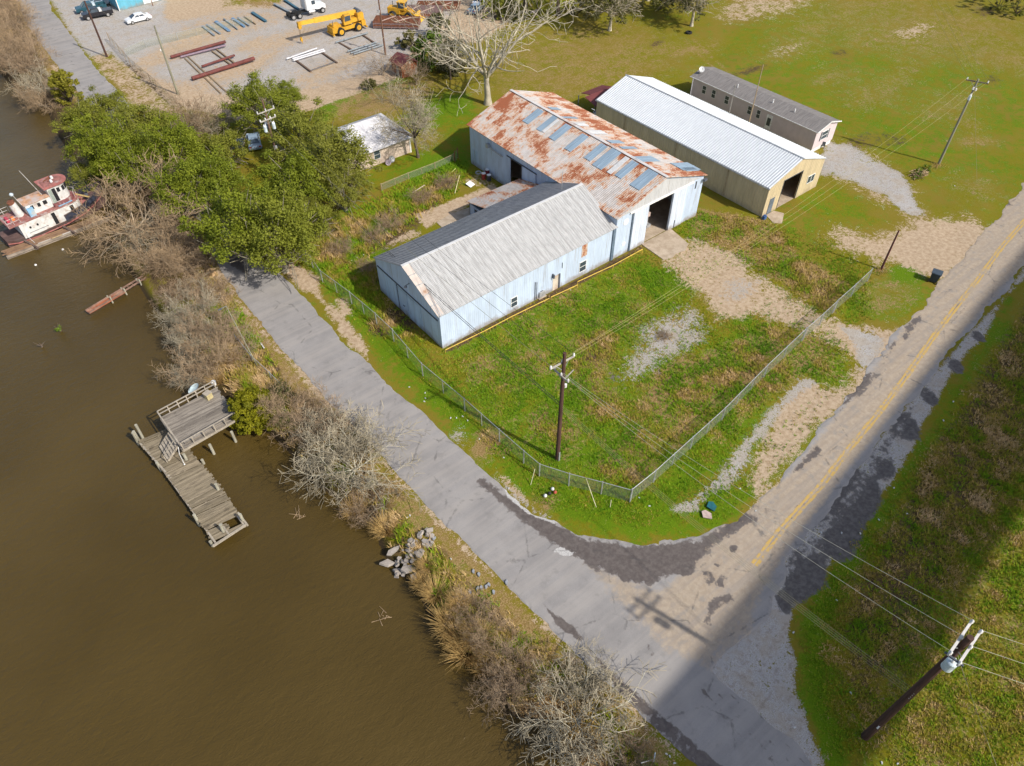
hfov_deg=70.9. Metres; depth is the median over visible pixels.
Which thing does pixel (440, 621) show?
reed clump
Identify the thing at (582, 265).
window
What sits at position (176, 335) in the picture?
bare tree
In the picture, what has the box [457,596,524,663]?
bush
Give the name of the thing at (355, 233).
brush grass
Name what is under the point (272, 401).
bare tree
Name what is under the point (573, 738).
bare tree
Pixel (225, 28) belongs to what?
steel beam
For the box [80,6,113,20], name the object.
pickup truck
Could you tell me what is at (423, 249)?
power line
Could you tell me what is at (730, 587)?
county road
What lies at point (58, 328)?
river stump
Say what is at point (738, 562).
power line
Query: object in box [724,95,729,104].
window
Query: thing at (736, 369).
grass
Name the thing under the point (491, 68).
bare tree
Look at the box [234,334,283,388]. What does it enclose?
chain link fence
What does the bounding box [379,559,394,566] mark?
concrete slab
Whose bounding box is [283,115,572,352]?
power line
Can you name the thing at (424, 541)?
concrete chunk
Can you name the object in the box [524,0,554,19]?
leafy shrub
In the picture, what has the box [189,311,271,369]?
bare tree
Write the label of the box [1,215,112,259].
timber wharf
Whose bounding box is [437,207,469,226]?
concrete pad
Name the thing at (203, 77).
timber sleeper
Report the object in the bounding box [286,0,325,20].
semi tractor
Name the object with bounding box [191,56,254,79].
steel pipe
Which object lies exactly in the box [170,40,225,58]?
steel pipe
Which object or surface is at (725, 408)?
chain link fence
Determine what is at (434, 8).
steel mat stack
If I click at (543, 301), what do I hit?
gas pipe
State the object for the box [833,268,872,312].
chain link fence
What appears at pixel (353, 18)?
mobile crane
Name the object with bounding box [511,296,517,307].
window
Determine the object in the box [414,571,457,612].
reed clump
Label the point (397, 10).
wheel loader
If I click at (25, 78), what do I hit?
bare tree
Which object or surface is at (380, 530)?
reed clump
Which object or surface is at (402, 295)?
sliding door
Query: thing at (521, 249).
warehouse
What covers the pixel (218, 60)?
steel pipe
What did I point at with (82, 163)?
bare tree
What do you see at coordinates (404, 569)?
concrete slab
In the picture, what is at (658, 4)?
leafy shrub
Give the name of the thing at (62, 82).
cedar tree
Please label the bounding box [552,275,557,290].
door
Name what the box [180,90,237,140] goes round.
bare tree
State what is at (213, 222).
oak tree
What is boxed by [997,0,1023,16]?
leafy shrub
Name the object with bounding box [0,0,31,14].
bare tree
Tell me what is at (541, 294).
air conditioner
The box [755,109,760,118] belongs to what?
window
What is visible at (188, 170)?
oak tree
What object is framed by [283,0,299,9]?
steel beam
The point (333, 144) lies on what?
oak tree
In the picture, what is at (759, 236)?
power line
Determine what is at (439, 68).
leafy tree
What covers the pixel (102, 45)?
utility pole
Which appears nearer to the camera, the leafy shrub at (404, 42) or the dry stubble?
the dry stubble
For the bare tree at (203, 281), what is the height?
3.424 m
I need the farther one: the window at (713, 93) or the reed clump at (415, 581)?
the window at (713, 93)
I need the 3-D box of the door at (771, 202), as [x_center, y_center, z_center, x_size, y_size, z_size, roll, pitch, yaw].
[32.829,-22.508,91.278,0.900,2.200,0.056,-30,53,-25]
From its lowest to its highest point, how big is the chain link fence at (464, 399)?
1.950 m
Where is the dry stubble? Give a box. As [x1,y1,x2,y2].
[874,264,892,274]
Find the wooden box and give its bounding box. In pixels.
[202,389,212,400]
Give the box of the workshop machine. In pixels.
[646,212,650,227]
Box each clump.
[199,365,225,386]
[210,342,240,366]
[260,380,294,406]
[334,493,368,521]
[364,509,401,539]
[406,569,435,592]
[413,551,440,575]
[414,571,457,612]
[422,597,470,642]
[436,613,474,653]
[438,620,492,672]
[441,586,472,615]
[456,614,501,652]
[466,651,494,679]
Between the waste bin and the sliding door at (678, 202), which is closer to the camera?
the waste bin
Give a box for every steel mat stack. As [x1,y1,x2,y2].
[372,15,420,28]
[399,5,442,17]
[417,1,460,10]
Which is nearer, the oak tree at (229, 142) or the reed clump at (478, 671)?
the reed clump at (478, 671)
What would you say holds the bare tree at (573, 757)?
on the ground at (876, 76)
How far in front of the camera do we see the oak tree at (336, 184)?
89.32 m
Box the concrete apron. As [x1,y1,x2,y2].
[641,229,687,259]
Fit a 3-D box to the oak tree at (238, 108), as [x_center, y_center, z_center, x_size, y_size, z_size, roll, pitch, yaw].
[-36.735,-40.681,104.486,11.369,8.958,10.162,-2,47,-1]
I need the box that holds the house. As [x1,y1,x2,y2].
[323,113,412,174]
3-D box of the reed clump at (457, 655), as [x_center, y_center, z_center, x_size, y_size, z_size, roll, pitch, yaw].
[-3.242,19.649,53.349,4.434,2.302,4.134,-1,47,-1]
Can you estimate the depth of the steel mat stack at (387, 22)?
134.29 m
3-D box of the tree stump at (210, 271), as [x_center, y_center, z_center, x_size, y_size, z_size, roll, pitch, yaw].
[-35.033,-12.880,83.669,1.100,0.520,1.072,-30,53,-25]
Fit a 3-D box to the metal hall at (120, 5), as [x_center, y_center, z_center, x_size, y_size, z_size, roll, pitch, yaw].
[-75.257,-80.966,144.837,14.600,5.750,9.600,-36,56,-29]
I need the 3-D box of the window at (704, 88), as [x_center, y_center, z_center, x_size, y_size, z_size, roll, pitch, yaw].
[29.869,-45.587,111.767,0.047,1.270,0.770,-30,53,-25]
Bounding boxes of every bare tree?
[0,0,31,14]
[0,0,42,31]
[0,13,44,53]
[0,16,46,76]
[0,30,61,75]
[2,57,53,101]
[5,76,71,116]
[60,144,211,277]
[61,153,103,184]
[97,159,160,191]
[106,200,178,265]
[111,193,213,279]
[132,241,175,276]
[146,291,213,332]
[149,267,198,308]
[150,321,247,391]
[151,78,236,143]
[152,236,212,281]
[155,354,213,393]
[157,270,221,325]
[160,314,215,368]
[162,288,242,347]
[174,267,214,298]
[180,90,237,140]
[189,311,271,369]
[194,270,242,306]
[253,367,329,435]
[267,377,353,451]
[277,400,429,516]
[289,398,380,506]
[309,216,338,239]
[322,230,354,256]
[335,467,405,527]
[354,256,376,275]
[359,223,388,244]
[361,41,397,75]
[365,72,442,157]
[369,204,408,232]
[382,0,589,113]
[393,43,431,84]
[405,183,432,209]
[426,35,471,79]
[433,170,463,191]
[443,583,501,633]
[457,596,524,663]
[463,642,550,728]
[474,630,551,713]
[496,637,667,765]
[557,713,606,765]
[558,630,635,711]
[600,716,667,765]
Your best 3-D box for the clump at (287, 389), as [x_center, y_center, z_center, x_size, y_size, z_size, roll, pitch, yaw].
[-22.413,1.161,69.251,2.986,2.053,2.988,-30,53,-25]
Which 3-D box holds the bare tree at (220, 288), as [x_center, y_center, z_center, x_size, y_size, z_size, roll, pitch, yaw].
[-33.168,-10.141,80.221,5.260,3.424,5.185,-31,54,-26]
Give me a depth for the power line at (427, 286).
70.79 m
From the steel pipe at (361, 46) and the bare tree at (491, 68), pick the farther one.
the steel pipe at (361, 46)
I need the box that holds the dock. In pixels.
[131,424,248,546]
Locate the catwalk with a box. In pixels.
[85,275,145,313]
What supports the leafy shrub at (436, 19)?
on the ground at (876, 76)
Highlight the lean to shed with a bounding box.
[466,179,539,214]
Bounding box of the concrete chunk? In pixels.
[421,538,428,543]
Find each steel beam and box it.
[214,20,230,31]
[231,17,244,27]
[251,11,266,22]
[273,3,288,11]
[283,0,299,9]
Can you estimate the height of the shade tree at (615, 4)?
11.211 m
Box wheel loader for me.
[387,0,425,21]
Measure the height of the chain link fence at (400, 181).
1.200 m
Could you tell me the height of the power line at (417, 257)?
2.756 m
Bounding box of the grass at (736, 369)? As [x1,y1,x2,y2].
[295,209,882,533]
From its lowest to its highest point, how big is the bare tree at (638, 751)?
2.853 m
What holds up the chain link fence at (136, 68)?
on the ground at (876, 76)
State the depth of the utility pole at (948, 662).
40.74 m
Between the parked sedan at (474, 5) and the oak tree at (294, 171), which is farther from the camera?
the parked sedan at (474, 5)
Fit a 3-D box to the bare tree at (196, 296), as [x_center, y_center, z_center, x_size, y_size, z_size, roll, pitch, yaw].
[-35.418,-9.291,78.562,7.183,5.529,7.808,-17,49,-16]
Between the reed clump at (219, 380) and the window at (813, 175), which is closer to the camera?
the reed clump at (219, 380)
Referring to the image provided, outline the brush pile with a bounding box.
[908,164,932,179]
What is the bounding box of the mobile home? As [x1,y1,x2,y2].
[690,67,841,151]
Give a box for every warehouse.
[373,171,617,348]
[466,89,707,258]
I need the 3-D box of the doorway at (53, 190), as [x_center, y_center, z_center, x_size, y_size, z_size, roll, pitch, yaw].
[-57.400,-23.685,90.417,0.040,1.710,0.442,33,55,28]
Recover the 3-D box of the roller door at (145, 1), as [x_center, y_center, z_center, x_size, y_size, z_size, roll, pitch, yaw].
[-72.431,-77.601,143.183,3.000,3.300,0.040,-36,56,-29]
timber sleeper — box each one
[184,58,219,92]
[187,56,226,91]
[212,50,234,67]
[216,49,234,62]
[290,56,311,71]
[319,51,337,63]
[361,33,376,43]
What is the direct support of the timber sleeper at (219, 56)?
on the ground at (876, 76)
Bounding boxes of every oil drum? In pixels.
[481,172,485,179]
[487,174,490,181]
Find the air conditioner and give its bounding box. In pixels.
[538,289,546,299]
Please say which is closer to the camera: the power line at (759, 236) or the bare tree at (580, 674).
the bare tree at (580, 674)
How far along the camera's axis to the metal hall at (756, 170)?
95.57 m
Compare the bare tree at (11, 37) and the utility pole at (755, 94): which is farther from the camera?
the bare tree at (11, 37)
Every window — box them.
[373,150,380,159]
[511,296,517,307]
[579,259,586,272]
[701,85,706,93]
[711,89,715,98]
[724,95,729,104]
[746,105,751,114]
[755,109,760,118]
[806,173,815,183]
[821,129,828,139]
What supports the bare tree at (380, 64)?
on the ground at (876, 76)
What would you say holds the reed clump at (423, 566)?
on the ground at (876, 76)
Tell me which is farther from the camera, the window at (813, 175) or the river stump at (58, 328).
the window at (813, 175)
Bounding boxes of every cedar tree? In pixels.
[47,69,84,105]
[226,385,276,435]
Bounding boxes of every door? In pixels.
[48,190,56,202]
[143,0,157,3]
[384,273,399,307]
[397,285,409,316]
[406,293,422,329]
[522,166,535,182]
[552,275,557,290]
[629,205,649,250]
[667,186,687,229]
[764,114,772,129]
[766,197,774,213]
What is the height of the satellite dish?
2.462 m
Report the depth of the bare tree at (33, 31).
129.07 m
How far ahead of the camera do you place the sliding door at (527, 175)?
91.13 m
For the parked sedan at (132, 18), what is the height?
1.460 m
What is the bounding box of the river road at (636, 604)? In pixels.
[16,0,811,765]
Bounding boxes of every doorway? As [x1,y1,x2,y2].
[51,188,59,200]
[51,212,59,223]
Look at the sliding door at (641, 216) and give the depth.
85.14 m
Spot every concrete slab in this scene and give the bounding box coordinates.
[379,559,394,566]
[387,545,399,555]
[401,565,415,573]
[415,549,423,558]
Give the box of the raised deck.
[157,381,237,462]
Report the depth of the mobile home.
105.79 m
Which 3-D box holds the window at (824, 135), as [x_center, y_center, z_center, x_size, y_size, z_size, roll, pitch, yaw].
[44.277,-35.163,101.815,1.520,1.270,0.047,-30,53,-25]
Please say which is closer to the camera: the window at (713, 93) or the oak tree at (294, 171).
the oak tree at (294, 171)
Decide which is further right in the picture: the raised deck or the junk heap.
the junk heap
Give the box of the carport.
[578,85,611,111]
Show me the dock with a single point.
(196, 486)
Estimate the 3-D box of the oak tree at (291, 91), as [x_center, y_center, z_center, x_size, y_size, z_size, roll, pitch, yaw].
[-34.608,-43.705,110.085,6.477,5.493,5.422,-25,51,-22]
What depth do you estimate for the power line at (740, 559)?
49.90 m
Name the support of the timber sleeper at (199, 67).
on the ground at (876, 76)
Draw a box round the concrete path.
[767,211,783,222]
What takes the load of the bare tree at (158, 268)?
on the ground at (876, 76)
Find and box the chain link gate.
[803,300,837,338]
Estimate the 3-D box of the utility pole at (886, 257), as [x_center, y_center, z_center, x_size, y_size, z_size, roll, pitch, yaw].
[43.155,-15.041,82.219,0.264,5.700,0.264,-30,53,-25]
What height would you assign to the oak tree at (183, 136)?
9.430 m
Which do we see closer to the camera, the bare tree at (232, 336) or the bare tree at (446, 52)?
the bare tree at (232, 336)
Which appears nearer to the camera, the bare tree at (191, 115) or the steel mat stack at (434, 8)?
the bare tree at (191, 115)
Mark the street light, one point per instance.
(241, 335)
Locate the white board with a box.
[466,181,474,187]
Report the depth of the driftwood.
56.10 m
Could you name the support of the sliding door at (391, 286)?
in the warehouse at (521, 249)
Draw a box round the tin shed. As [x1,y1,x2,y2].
[388,52,418,77]
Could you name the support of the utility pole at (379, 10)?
on the ground at (876, 76)
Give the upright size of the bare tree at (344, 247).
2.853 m
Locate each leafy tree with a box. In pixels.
[410,30,445,71]
[435,38,471,78]
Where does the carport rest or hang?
on the ground at (876, 76)
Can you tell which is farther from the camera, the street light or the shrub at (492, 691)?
the street light
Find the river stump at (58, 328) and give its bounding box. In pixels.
[54,323,61,331]
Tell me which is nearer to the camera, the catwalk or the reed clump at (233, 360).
the reed clump at (233, 360)
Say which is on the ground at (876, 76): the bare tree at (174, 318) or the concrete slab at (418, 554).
the bare tree at (174, 318)
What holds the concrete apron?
on the ground at (876, 76)
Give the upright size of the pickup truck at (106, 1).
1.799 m
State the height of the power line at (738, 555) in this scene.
1.319 m
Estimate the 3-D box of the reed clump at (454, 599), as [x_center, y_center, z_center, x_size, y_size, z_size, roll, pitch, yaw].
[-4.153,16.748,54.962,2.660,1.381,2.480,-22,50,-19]
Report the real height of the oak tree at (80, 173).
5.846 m
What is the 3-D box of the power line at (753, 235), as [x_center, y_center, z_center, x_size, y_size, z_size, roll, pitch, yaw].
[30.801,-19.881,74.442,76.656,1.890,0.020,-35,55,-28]
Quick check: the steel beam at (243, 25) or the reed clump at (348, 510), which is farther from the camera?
the steel beam at (243, 25)
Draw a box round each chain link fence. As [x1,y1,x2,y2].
[106,32,178,108]
[123,15,252,56]
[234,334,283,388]
[296,252,632,501]
[380,153,453,190]
[631,328,806,498]
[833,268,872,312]
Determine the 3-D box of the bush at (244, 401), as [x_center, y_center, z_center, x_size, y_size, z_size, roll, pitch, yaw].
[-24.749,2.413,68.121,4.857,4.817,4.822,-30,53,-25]
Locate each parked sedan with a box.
[124,12,151,24]
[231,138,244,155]
[245,132,261,150]
[467,2,484,13]
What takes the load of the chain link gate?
on the ground at (876, 76)
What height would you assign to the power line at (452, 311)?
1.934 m
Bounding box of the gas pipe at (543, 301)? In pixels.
[445,249,642,352]
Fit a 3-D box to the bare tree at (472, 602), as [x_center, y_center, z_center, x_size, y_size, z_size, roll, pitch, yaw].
[-2.754,17.122,54.411,4.384,2.853,4.321,11,48,10]
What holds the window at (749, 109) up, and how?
in the mobile home
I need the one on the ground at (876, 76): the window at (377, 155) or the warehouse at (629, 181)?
the warehouse at (629, 181)
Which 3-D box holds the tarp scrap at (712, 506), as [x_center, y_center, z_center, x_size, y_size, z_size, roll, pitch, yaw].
[17.077,10.519,61.421,0.800,0.080,0.950,17,46,16]
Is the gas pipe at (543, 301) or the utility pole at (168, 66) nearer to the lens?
the gas pipe at (543, 301)
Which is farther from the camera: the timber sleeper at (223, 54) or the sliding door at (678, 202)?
the timber sleeper at (223, 54)
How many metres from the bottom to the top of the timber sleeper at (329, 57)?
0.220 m
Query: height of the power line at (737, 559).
1.298 m
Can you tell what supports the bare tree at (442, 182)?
on the ground at (876, 76)
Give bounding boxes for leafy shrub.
[359,78,375,89]
[394,29,424,48]
[426,12,451,38]
[480,0,506,20]
[496,0,526,21]
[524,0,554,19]
[560,0,593,14]
[591,0,612,13]
[619,0,644,9]
[649,0,674,10]
[973,0,1020,16]
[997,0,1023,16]
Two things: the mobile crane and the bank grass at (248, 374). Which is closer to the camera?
the bank grass at (248, 374)
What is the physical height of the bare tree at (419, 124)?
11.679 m
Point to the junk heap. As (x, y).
(554, 491)
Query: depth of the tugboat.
90.36 m
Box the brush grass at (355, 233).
[300,157,474,345]
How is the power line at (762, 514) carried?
hanging from the utility pole at (948, 662)
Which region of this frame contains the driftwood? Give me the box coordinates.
[373,608,391,625]
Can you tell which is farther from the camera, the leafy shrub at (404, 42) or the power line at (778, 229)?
the leafy shrub at (404, 42)
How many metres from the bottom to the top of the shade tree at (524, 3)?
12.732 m
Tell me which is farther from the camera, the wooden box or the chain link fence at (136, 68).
the chain link fence at (136, 68)
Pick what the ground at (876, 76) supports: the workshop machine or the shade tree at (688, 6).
the shade tree at (688, 6)
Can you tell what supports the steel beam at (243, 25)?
on the ground at (876, 76)
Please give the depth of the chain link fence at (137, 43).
131.26 m
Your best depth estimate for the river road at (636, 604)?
57.65 m
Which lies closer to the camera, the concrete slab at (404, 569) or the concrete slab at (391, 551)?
the concrete slab at (404, 569)
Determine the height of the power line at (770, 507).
4.024 m
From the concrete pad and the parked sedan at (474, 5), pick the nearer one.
the concrete pad
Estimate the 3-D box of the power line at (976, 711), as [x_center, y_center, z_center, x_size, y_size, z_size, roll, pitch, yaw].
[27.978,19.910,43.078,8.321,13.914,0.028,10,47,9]
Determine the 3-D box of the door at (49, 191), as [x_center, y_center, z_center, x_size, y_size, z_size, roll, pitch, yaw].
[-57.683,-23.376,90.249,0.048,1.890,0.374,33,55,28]
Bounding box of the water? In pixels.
[0,74,568,765]
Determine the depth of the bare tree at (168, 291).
80.03 m
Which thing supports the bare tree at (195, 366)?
on the ground at (876, 76)
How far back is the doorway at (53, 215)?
91.10 m
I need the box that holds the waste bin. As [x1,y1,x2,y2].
[927,268,943,284]
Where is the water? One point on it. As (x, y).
(142, 622)
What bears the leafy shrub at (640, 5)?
on the ground at (876, 76)
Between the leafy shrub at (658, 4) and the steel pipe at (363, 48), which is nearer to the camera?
the steel pipe at (363, 48)
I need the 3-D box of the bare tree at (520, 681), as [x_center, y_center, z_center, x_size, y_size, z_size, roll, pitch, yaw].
[0.715,20.351,51.033,5.962,3.880,5.876,12,48,11]
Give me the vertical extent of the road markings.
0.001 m
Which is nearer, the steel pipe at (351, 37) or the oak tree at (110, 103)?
the oak tree at (110, 103)
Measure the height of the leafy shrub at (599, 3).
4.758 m
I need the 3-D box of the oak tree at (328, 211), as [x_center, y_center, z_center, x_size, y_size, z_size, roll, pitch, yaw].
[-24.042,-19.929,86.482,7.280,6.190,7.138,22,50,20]
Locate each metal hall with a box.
[108,0,159,10]
[595,74,826,216]
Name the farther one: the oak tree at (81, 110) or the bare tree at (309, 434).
the oak tree at (81, 110)
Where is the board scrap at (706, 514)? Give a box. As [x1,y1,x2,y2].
[702,510,711,518]
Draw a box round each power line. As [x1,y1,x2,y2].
[274,140,558,401]
[279,122,559,357]
[282,136,547,363]
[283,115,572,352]
[330,197,558,404]
[553,79,965,364]
[555,367,969,618]
[562,407,908,688]
[562,409,907,690]
[562,411,902,689]
[563,406,908,685]
[564,375,958,633]
[566,81,975,357]
[574,384,949,650]
[579,87,980,352]
[958,657,996,765]
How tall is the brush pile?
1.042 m
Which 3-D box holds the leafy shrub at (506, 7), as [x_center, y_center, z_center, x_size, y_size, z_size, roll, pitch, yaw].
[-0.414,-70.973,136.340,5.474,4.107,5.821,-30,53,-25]
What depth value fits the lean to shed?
89.66 m
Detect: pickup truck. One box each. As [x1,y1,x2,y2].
[74,0,106,12]
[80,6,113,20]
[89,0,110,5]
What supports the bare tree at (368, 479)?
on the ground at (876, 76)
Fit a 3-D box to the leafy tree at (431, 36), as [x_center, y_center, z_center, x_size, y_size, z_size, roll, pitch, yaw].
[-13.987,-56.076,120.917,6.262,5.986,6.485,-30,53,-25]
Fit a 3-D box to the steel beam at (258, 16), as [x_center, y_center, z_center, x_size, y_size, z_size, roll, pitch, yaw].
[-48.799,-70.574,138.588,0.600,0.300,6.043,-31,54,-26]
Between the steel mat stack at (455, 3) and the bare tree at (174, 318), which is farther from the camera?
the steel mat stack at (455, 3)
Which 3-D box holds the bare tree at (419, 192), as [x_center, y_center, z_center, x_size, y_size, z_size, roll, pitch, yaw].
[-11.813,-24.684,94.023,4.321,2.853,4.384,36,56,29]
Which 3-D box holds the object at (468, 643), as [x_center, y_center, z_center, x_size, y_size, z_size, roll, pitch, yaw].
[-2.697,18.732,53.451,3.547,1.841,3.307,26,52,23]
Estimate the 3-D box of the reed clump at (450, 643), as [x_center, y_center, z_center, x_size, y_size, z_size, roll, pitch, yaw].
[-4.127,18.831,54.117,3.307,1.841,3.547,5,47,5]
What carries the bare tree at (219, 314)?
on the ground at (876, 76)
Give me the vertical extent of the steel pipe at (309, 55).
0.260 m
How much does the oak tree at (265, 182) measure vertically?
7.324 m
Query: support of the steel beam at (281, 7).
on the ground at (876, 76)
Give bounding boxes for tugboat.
[0,172,106,247]
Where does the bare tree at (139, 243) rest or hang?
on the ground at (876, 76)
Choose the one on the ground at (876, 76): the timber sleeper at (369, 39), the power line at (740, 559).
the timber sleeper at (369, 39)
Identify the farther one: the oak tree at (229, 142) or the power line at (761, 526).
the oak tree at (229, 142)
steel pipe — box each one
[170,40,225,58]
[180,44,225,57]
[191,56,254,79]
[201,54,234,67]
[286,47,316,58]
[292,49,323,59]
[293,50,324,60]
[335,32,367,42]
[347,42,376,51]
[350,43,379,53]
[353,44,382,54]
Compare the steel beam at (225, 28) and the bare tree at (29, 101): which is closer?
the bare tree at (29, 101)
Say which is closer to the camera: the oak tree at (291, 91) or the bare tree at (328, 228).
the bare tree at (328, 228)
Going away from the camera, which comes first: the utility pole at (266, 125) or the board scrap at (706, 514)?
the board scrap at (706, 514)
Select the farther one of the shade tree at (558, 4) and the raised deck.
the shade tree at (558, 4)
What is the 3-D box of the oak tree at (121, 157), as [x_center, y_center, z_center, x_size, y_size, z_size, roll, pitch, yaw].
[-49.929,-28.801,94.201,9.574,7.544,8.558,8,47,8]
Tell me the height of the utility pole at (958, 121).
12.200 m
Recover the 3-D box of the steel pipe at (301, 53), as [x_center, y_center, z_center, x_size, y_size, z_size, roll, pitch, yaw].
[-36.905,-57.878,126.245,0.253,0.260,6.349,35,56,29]
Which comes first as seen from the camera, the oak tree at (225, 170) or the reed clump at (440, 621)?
the reed clump at (440, 621)
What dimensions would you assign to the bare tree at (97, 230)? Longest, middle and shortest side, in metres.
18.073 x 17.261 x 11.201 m
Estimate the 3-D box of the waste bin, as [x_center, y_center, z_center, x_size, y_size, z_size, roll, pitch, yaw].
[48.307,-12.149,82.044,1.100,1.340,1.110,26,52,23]
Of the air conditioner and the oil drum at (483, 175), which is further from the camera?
the oil drum at (483, 175)
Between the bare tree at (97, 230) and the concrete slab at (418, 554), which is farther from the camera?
the bare tree at (97, 230)
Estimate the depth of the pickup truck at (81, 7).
140.08 m
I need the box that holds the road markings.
[751,219,1023,566]
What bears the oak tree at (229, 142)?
on the ground at (876, 76)
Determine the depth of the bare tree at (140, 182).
96.07 m
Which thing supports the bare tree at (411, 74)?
on the ground at (876, 76)
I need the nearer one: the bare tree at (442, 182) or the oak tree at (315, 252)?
the oak tree at (315, 252)
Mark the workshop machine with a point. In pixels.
(648, 224)
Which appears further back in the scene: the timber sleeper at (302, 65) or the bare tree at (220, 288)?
the timber sleeper at (302, 65)
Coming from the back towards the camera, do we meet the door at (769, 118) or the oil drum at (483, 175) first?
the door at (769, 118)
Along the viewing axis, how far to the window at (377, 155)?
99.78 m
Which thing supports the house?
on the ground at (876, 76)
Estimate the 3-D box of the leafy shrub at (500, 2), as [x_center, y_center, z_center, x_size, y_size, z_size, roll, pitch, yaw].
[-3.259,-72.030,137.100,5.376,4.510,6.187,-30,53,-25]
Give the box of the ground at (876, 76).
[0,0,1023,765]
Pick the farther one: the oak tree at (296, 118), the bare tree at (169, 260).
the oak tree at (296, 118)
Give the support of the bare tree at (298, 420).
on the ground at (876, 76)
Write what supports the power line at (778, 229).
attached to the utility pole at (563, 385)
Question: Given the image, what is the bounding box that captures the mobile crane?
[296,7,367,42]
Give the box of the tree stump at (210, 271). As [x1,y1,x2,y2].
[206,268,215,276]
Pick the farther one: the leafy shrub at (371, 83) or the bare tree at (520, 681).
the leafy shrub at (371, 83)
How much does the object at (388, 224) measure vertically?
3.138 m
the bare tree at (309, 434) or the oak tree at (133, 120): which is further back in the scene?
the oak tree at (133, 120)
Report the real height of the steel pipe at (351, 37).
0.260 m
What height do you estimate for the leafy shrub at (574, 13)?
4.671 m
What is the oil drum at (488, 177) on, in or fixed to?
on the ground at (876, 76)
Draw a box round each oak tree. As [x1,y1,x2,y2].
[48,92,107,137]
[61,110,144,177]
[65,155,110,193]
[76,84,131,126]
[92,131,161,190]
[111,101,179,146]
[129,110,210,173]
[143,144,222,223]
[171,144,260,212]
[177,176,286,280]
[197,120,252,167]
[211,182,328,288]
[217,68,292,133]
[226,179,282,226]
[242,197,320,265]
[252,145,334,204]
[257,96,340,164]
[266,78,309,106]
[292,117,383,200]
[301,196,347,239]
[314,159,373,214]
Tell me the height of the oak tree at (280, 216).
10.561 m
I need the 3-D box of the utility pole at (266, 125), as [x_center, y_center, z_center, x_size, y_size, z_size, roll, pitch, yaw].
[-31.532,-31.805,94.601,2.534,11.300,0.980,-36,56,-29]
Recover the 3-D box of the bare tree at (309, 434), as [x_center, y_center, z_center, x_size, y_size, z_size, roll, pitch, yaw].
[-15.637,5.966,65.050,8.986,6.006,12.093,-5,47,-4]
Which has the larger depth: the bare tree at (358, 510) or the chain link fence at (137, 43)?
the chain link fence at (137, 43)
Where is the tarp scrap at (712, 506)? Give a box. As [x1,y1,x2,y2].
[707,501,716,510]
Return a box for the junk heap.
[544,487,556,496]
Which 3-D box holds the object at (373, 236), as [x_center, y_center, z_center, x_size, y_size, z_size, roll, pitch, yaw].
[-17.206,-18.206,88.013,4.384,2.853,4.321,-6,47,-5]
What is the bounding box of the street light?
[218,306,257,366]
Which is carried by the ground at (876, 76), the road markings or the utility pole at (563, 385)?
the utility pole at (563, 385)
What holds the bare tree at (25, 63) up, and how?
on the ground at (876, 76)
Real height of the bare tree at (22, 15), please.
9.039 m
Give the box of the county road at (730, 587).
[659,183,1023,631]
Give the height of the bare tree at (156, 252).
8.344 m
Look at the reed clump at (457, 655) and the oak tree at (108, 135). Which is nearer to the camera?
the reed clump at (457, 655)
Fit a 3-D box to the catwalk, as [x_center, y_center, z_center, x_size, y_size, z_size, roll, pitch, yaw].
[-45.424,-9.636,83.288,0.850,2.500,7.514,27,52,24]
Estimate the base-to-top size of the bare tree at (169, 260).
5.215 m
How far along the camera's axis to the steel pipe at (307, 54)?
125.92 m
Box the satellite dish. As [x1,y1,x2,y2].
[188,383,198,394]
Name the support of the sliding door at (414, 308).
in the warehouse at (521, 249)
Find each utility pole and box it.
[84,1,107,56]
[154,25,178,94]
[256,100,281,171]
[377,0,385,54]
[549,352,574,460]
[749,65,763,121]
[861,619,982,740]
[881,230,899,269]
[938,77,988,164]
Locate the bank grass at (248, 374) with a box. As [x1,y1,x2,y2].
[162,256,657,765]
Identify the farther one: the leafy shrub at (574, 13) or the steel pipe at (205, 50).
the leafy shrub at (574, 13)
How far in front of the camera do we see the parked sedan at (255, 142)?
103.09 m
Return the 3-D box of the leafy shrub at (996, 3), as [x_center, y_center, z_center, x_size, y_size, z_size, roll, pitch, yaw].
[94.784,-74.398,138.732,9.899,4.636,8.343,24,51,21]
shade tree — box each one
[523,0,531,11]
[532,0,560,15]
[570,0,642,30]
[649,0,719,26]
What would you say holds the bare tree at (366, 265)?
on the ground at (876, 76)
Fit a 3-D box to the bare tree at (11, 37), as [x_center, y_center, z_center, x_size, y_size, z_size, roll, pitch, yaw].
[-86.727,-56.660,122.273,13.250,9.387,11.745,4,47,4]
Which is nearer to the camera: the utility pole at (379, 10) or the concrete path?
the concrete path

